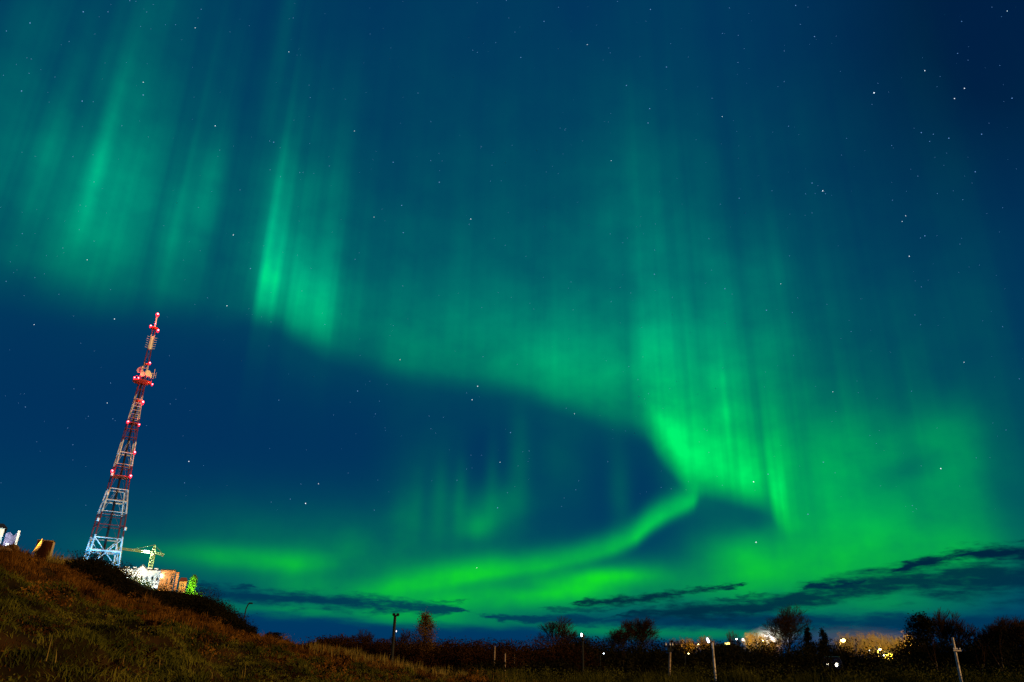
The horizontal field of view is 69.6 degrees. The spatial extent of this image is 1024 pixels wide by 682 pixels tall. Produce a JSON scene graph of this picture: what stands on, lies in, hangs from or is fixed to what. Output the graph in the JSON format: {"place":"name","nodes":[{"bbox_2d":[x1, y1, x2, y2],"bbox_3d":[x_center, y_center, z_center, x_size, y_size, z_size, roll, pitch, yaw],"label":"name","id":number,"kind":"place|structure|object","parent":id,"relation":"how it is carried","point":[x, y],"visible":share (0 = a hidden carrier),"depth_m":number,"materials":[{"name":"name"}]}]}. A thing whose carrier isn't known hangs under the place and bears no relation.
{"place":"outdoors","nodes":[
{"label":"outdoors","id":0,"kind":"place"},
{"bbox_2d":[118,545,162,567],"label":"tower crane","id":1,"kind":"object","parent":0,"point":[145,551],"visible":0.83,"depth_m":295.50,"materials":[{"name":"yellow metal"}]},
{"bbox_2d":[0,551,761,681],"bbox_3d":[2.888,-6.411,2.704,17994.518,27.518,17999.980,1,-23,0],"label":"ground","id":2,"kind":"structure","parent":0,"point":[16,668],"depth_m":17.22,"materials":[{"name":"green plant"}]},
{"bbox_2d":[0,523,7,542],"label":"house","id":3,"kind":"structure","parent":2,"relation":"on","point":[3,528],"depth_m":95.56,"materials":[{"name":"white"}]},
{"bbox_2d":[3,531,19,546],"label":"shed","id":4,"kind":"structure","parent":2,"relation":"on","point":[10,538],"depth_m":94.11,"materials":[{"name":"white"}]},
{"bbox_2d":[32,538,42,554],"bbox_3d":[-38.390,16.644,59.608,0.534,1.367,1.277,18,-28,-34],"label":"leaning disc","id":5,"kind":"object","parent":2,"relation":"on","point":[38,546],"visible":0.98,"depth_m":59.39,"materials":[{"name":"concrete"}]},
{"bbox_2d":[34,539,55,560],"bbox_3d":[-39.130,17.544,61.582,1.240,1.654,1.325,11,-25,-22],"label":"concrete kiosk","id":6,"kind":"object","parent":2,"relation":"on","point":[43,551],"visible":0.64,"depth_m":61.14,"materials":[{"name":"brown"}]},
{"bbox_2d":[46,549,74,563],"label":"crest grass","id":7,"kind":"structure","parent":2,"relation":"on","point":[54,559],"depth_m":52.93,"materials":[{"name":"plant"}]},
{"bbox_2d":[60,548,114,579],"bbox_3d":[-29.148,15.291,50.369,3.744,2.305,3.604,-19,-30,39],"label":"bush","id":8,"kind":"object","parent":2,"relation":"on","point":[95,557],"visible":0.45,"depth_m":50.26,"materials":[{"name":"green plant"}]},
{"bbox_2d":[96,561,140,586],"bbox_3d":[-28.694,16.829,52.626,4.286,2.289,3.719,8,-24,-16],"label":"bush","id":9,"kind":"object","parent":2,"relation":"on","point":[124,576],"visible":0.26,"depth_m":52.54,"materials":[{"name":"green plant"}]},
{"bbox_2d":[83,313,158,567],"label":"lattice tower","id":10,"kind":"structure","parent":2,"relation":"on","point":[140,381],"depth_m":221.49,"materials":[{"name":"red metal"}]},
{"bbox_2d":[117,564,160,589],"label":"white building","id":11,"kind":"structure","parent":2,"relation":"on","point":[151,574],"depth_m":246.09,"materials":[{"name":"grey concrete"}]},
{"bbox_2d":[131,577,152,586],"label":"bush","id":12,"kind":"object","parent":2,"relation":"on","point":[144,582],"visible":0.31,"depth_m":226.12,"materials":[{"name":"green plant"}]},
{"bbox_2d":[55,556,258,634],"bbox_3d":[-34.943,26.113,77.633,26.165,10.061,65.012,12,-25,-24],"label":"hillside brush","id":13,"kind":"object","parent":2,"relation":"on","point":[194,602],"visible":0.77,"depth_m":52.17,"materials":[{"name":"green plant"}]},
{"bbox_2d":[158,569,175,590],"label":"building","id":14,"kind":"structure","parent":2,"relation":"on","point":[167,576],"depth_m":242.30,"materials":[{"name":"orange concrete"}]},
{"bbox_2d":[174,572,179,589],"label":"house","id":15,"kind":"structure","parent":2,"relation":"on","point":[177,576],"depth_m":241.53,"materials":[{"name":"orange concrete"}]},
{"bbox_2d":[152,582,204,593],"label":"bush","id":16,"kind":"object","parent":2,"relation":"on","point":[160,589],"visible":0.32,"depth_m":102.05,"materials":[{"name":"green plant"}]},
{"bbox_2d":[178,578,187,592],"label":"house","id":17,"kind":"structure","parent":2,"relation":"on","point":[183,581],"depth_m":229.62,"materials":[{"name":"orange concrete"}]},
{"bbox_2d":[185,574,197,593],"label":"poplar tree","id":18,"kind":"object","parent":2,"relation":"on","point":[192,580],"visible":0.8,"depth_m":210.83,"materials":[{"name":"green plant"}]},
{"bbox_2d":[194,586,222,601],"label":"bush","id":19,"kind":"object","parent":2,"relation":"on","point":[210,593],"visible":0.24,"depth_m":103.94,"materials":[{"name":"green plant"}]},
{"bbox_2d":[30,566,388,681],"bbox_3d":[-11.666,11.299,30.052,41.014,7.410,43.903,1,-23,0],"label":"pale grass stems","id":20,"kind":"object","parent":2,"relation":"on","point":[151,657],"visible":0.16,"depth_m":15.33,"materials":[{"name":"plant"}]},
{"bbox_2d":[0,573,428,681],"bbox_3d":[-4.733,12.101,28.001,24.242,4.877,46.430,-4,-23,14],"label":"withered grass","id":21,"kind":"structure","parent":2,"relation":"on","point":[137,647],"depth_m":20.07,"materials":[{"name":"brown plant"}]},
{"bbox_2d":[0,551,431,681],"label":"dark heather","id":22,"kind":"object","parent":2,"relation":"on","point":[147,622],"visible":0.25,"depth_m":18.33,"materials":[{"name":"brown plant"}]},
{"bbox_2d":[0,571,442,681],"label":"herbs","id":23,"kind":"object","parent":2,"relation":"on","point":[168,650],"visible":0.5,"depth_m":20.64,"materials":[{"name":"green plant"}]},
{"bbox_2d":[264,632,287,638],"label":"bush","id":24,"kind":"object","parent":2,"relation":"on","point":[274,635],"visible":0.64,"depth_m":88.73,"materials":[{"name":"brown plant"}]},
{"bbox_2d":[5,554,547,681],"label":"bracken","id":25,"kind":"object","parent":2,"relation":"on","point":[227,639],"visible":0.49,"depth_m":30.08,"materials":[{"name":"brown plant"}]},
{"bbox_2d":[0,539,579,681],"bbox_3d":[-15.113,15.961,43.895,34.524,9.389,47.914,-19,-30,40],"label":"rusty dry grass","id":26,"kind":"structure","parent":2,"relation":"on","point":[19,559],"depth_m":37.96,"materials":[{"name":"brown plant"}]},
{"bbox_2d":[305,633,347,643],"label":"bush","id":27,"kind":"object","parent":2,"relation":"on","point":[334,636],"visible":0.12,"depth_m":93.78,"materials":[{"name":"brown plant"}]},
{"bbox_2d":[352,628,373,642],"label":"bare tree","id":28,"kind":"object","parent":2,"relation":"on","point":[368,636],"visible":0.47,"depth_m":87.42,"materials":[{"name":"brown plant"}]},
{"bbox_2d":[390,613,398,660],"bbox_3d":[-9.083,22.925,56.850,0.540,3.596,0.387,1,-23,0],"label":"floodlight mast","id":29,"kind":"object","parent":2,"relation":"on","point":[393,637],"visible":0.94,"depth_m":56.82,"materials":[{"name":"black paint"}]},
{"bbox_2d":[390,628,413,645],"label":"bare tree","id":30,"kind":"object","parent":2,"relation":"on","point":[406,636],"visible":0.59,"depth_m":87.82,"materials":[{"name":"brown plant"}]},
{"bbox_2d":[390,637,421,663],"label":"bush","id":31,"kind":"object","parent":2,"relation":"on","point":[406,648],"visible":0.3,"depth_m":65.59,"materials":[{"name":"brown plant"}]},
{"bbox_2d":[302,640,527,681],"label":"yellow reeds","id":32,"kind":"object","parent":2,"relation":"on","point":[316,644],"visible":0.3,"depth_m":48.91,"materials":[{"name":"plant"}]},
{"bbox_2d":[405,610,447,667],"bbox_3d":[-7.499,25.959,64.242,3.857,5.265,3.785,1,-23,0],"label":"birch tree","id":33,"kind":"object","parent":2,"relation":"on","point":[426,625],"visible":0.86,"depth_m":64.44,"materials":[{"name":"brown plant"}]},
{"bbox_2d":[300,632,609,674],"bbox_3d":[-6.732,32.190,75.900,36.474,5.015,37.852,1,-23,0],"label":"brown thicket","id":34,"kind":"object","parent":2,"relation":"on","point":[453,655],"visible":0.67,"depth_m":64.81,"materials":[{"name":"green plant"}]},
{"bbox_2d":[493,640,541,653],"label":"bush","id":35,"kind":"object","parent":2,"relation":"on","point":[515,644],"visible":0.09,"depth_m":95.78,"materials":[{"name":"brown plant"}]},
{"bbox_2d":[533,615,576,646],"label":"bare tree","id":36,"kind":"object","parent":2,"relation":"on","point":[561,630],"visible":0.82,"depth_m":103.58,"materials":[{"name":"black plant"}]},
{"bbox_2d":[580,633,583,673],"bbox_3d":[5.055,22.954,52.984,0.404,3.610,0.294,22,-30,-40],"label":"street lamp","id":37,"kind":"object","parent":2,"relation":"on","point":[582,636],"visible":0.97,"depth_m":53.23,"materials":[{"name":"black metal"}]},
{"bbox_2d":[569,631,605,649],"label":"bush","id":38,"kind":"object","parent":2,"relation":"on","point":[589,640],"visible":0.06,"depth_m":95.77,"materials":[{"name":"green plant"}]},
{"bbox_2d":[604,625,632,649],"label":"bare tree","id":39,"kind":"object","parent":2,"relation":"on","point":[612,639],"visible":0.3,"depth_m":104.65,"materials":[{"name":"brown plant"}]},
{"bbox_2d":[609,616,663,649],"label":"bare tree","id":40,"kind":"object","parent":2,"relation":"on","point":[639,629],"visible":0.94,"depth_m":100.36,"materials":[{"name":"black plant"}]},
{"bbox_2d":[312,636,966,669],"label":"woods","id":41,"kind":"object","parent":2,"relation":"on","point":[715,641],"visible":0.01,"depth_m":163.73,"materials":[{"name":"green plant"}]},
{"bbox_2d":[665,643,675,675],"bbox_3d":[11.256,23.069,52.027,0.774,3.255,0.200,1,-23,0],"label":"utility pole","id":42,"kind":"object","parent":2,"relation":"on","point":[670,649],"visible":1,"depth_m":52.27,"materials":[{"name":"brown wood"}]},
{"bbox_2d":[665,638,689,652],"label":"street tree","id":43,"kind":"object","parent":2,"relation":"on","point":[680,642],"visible":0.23,"depth_m":135.37,"materials":[{"name":"brown plant"}]},
{"bbox_2d":[684,637,698,651],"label":"street tree","id":44,"kind":"object","parent":2,"relation":"on","point":[691,643],"visible":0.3,"depth_m":137.08,"materials":[{"name":"brown plant"}]},
{"bbox_2d":[693,635,714,652],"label":"street tree","id":45,"kind":"object","parent":2,"relation":"on","point":[701,641],"visible":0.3,"depth_m":138.09,"materials":[{"name":"brown plant"}]},
{"bbox_2d":[706,638,716,681],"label":"street lamp","id":46,"kind":"object","parent":2,"relation":"on","point":[708,641],"visible":1,"depth_m":51.60,"materials":[{"name":"concrete"}]},
{"bbox_2d":[425,647,1023,681],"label":"brush","id":47,"kind":"object","parent":2,"relation":"on","point":[498,665],"visible":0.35,"depth_m":54.22,"materials":[{"name":"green plant"}]},
{"bbox_2d":[442,657,1023,681],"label":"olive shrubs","id":48,"kind":"object","parent":2,"relation":"on","point":[916,673],"visible":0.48,"depth_m":48.72,"materials":[{"name":"plant"}]},
{"bbox_2d":[725,631,741,645],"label":"bare tree","id":49,"kind":"object","parent":2,"relation":"on","point":[730,637],"visible":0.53,"depth_m":134.07,"materials":[{"name":"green plant"}]},
{"bbox_2d":[449,659,1023,681],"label":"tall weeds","id":50,"kind":"object","parent":2,"relation":"on","point":[645,678],"visible":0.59,"depth_m":46.21,"materials":[{"name":"plant"}]},
{"bbox_2d":[740,632,758,650],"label":"street tree","id":51,"kind":"object","parent":2,"relation":"on","point":[747,641],"visible":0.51,"depth_m":149.00,"materials":[{"name":"orange plant"}]},
{"bbox_2d":[746,633,771,647],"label":"street tree","id":52,"kind":"object","parent":2,"relation":"on","point":[756,638],"visible":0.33,"depth_m":148.57,"materials":[{"name":"brown plant"}]},
{"bbox_2d":[757,635,785,656],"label":"street tree","id":53,"kind":"object","parent":2,"relation":"on","point":[764,639],"visible":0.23,"depth_m":145.63,"materials":[{"name":"brown plant"}]},
{"bbox_2d":[538,623,1023,679],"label":"dark thicket","id":54,"kind":"object","parent":2,"relation":"on","point":[642,653],"visible":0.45,"depth_m":67.42,"materials":[{"name":"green plant"}]},
{"bbox_2d":[762,604,816,658],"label":"bare tree","id":55,"kind":"object","parent":2,"relation":"on","point":[787,627],"visible":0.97,"depth_m":103.12,"materials":[{"name":"brown plant"}]},
{"bbox_2d":[803,626,815,650],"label":"conifer","id":56,"kind":"object","parent":2,"relation":"on","point":[807,634],"visible":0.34,"depth_m":105.99,"materials":[{"name":"black plant"}]},
{"bbox_2d":[818,627,830,649],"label":"conifer","id":57,"kind":"object","parent":2,"relation":"on","point":[822,635],"visible":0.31,"depth_m":105.22,"materials":[{"name":"green plant"}]},
{"bbox_2d":[823,656,843,669],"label":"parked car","id":58,"kind":"object","parent":2,"relation":"on","point":[835,661],"visible":0.18,"depth_m":70.54,"materials":[{"name":"black paint"}]},
{"bbox_2d":[799,636,887,670],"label":"bush","id":59,"kind":"object","parent":2,"relation":"on","point":[845,646],"visible":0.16,"depth_m":88.61,"materials":[{"name":"black plant"}]},
{"bbox_2d":[833,631,857,654],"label":"street tree","id":60,"kind":"object","parent":2,"relation":"on","point":[846,640],"visible":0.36,"depth_m":157.30,"materials":[{"name":"brown plant"}]},
{"bbox_2d":[842,631,864,653],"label":"street tree","id":61,"kind":"object","parent":2,"relation":"on","point":[854,638],"visible":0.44,"depth_m":158.71,"materials":[{"name":"brown plant"}]},
{"bbox_2d":[848,632,870,656],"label":"street tree","id":62,"kind":"object","parent":2,"relation":"on","point":[866,644],"visible":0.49,"depth_m":156.79,"materials":[{"name":"brown plant"}]},
{"bbox_2d":[861,631,882,656],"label":"street tree","id":63,"kind":"object","parent":2,"relation":"on","point":[871,637],"visible":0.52,"depth_m":158.27,"materials":[{"name":"brown plant"}]},
{"bbox_2d":[868,631,891,655],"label":"street tree","id":64,"kind":"object","parent":2,"relation":"on","point":[883,646],"visible":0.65,"depth_m":156.72,"materials":[{"name":"brown plant"}]},
{"bbox_2d":[879,634,901,655],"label":"street tree","id":65,"kind":"object","parent":2,"relation":"on","point":[886,639],"visible":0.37,"depth_m":159.49,"materials":[{"name":"brown plant"}]},
{"bbox_2d":[887,634,902,648],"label":"street tree","id":66,"kind":"object","parent":2,"relation":"on","point":[895,639],"visible":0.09,"depth_m":160.28,"materials":[{"name":"brown plant"}]},
{"bbox_2d":[887,630,912,651],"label":"street tree","id":67,"kind":"object","parent":2,"relation":"on","point":[893,646],"visible":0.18,"depth_m":154.59,"materials":[{"name":"brown plant"}]},
{"bbox_2d":[896,610,955,669],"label":"leafy tree","id":68,"kind":"object","parent":2,"relation":"on","point":[919,625],"visible":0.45,"depth_m":72.46,"materials":[{"name":"black plant"}]},
{"bbox_2d":[928,606,977,650],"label":"bare tree","id":69,"kind":"object","parent":2,"relation":"on","point":[945,629],"visible":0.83,"depth_m":74.63,"materials":[{"name":"brown plant"}]},
{"bbox_2d":[951,637,962,681],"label":"utility pole","id":70,"kind":"object","parent":2,"relation":"on","point":[955,650],"visible":1,"depth_m":43.32,"materials":[{"name":"concrete"}]},
{"bbox_2d":[951,627,981,649],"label":"bush","id":71,"kind":"object","parent":2,"relation":"on","point":[968,640],"visible":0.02,"depth_m":84.35,"materials":[{"name":"brown plant"}]},
{"bbox_2d":[972,638,991,673],"bbox_3d":[32.502,22.289,50.364,1.036,4.296,1.588,15,-26,-30],"label":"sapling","id":72,"kind":"object","parent":2,"relation":"on","point":[982,656],"visible":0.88,"depth_m":50.77,"materials":[{"name":"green plant"}]},
{"bbox_2d":[966,628,998,658],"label":"bare tree","id":73,"kind":"object","parent":2,"relation":"on","point":[981,631],"visible":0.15,"depth_m":65.75,"materials":[{"name":"brown plant"}]},
{"bbox_2d":[976,614,1023,651],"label":"bare tree","id":74,"kind":"object","parent":2,"relation":"on","point":[1002,623],"visible":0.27,"depth_m":63.30,"materials":[{"name":"brown plant"}]},
{"bbox_2d":[0,0,1023,655],"label":"sky","id":75,"kind":"structure","parent":0,"point":[285,375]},
{"bbox_2d":[13,0,1003,507],"bbox_3d":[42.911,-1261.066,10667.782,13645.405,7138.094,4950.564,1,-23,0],"label":"faint stars","id":76,"kind":"object","parent":75,"relation":"in","point":[565,128],"visible":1,"depth_m":10803.36,"materials":[{"name":"white"}]},
{"bbox_2d":[915,633,937,666],"bbox_3d":[30.317,23.275,53.593,1.590,3.765,0.618,0,-23,4],"label":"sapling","id":77,"kind":"object","parent":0,"point":[928,653],"visible":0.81,"depth_m":53.85,"materials":[{"name":"black plant"}]},
{"bbox_2d":[988,629,1004,671],"bbox_3d":[34.278,22.415,51.651,0.500,4.109,1.055,21,-30,-39],"label":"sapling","id":78,"kind":"object","parent":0,"point":[1000,651],"visible":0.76,"depth_m":51.84,"materials":[{"name":"black plant"}]},
{"bbox_2d":[987,619,1023,654],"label":"bare tree","id":79,"kind":"object","parent":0,"point":[1021,626],"visible":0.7,"depth_m":59.58,"materials":[{"name":"black plant"}]}
]}

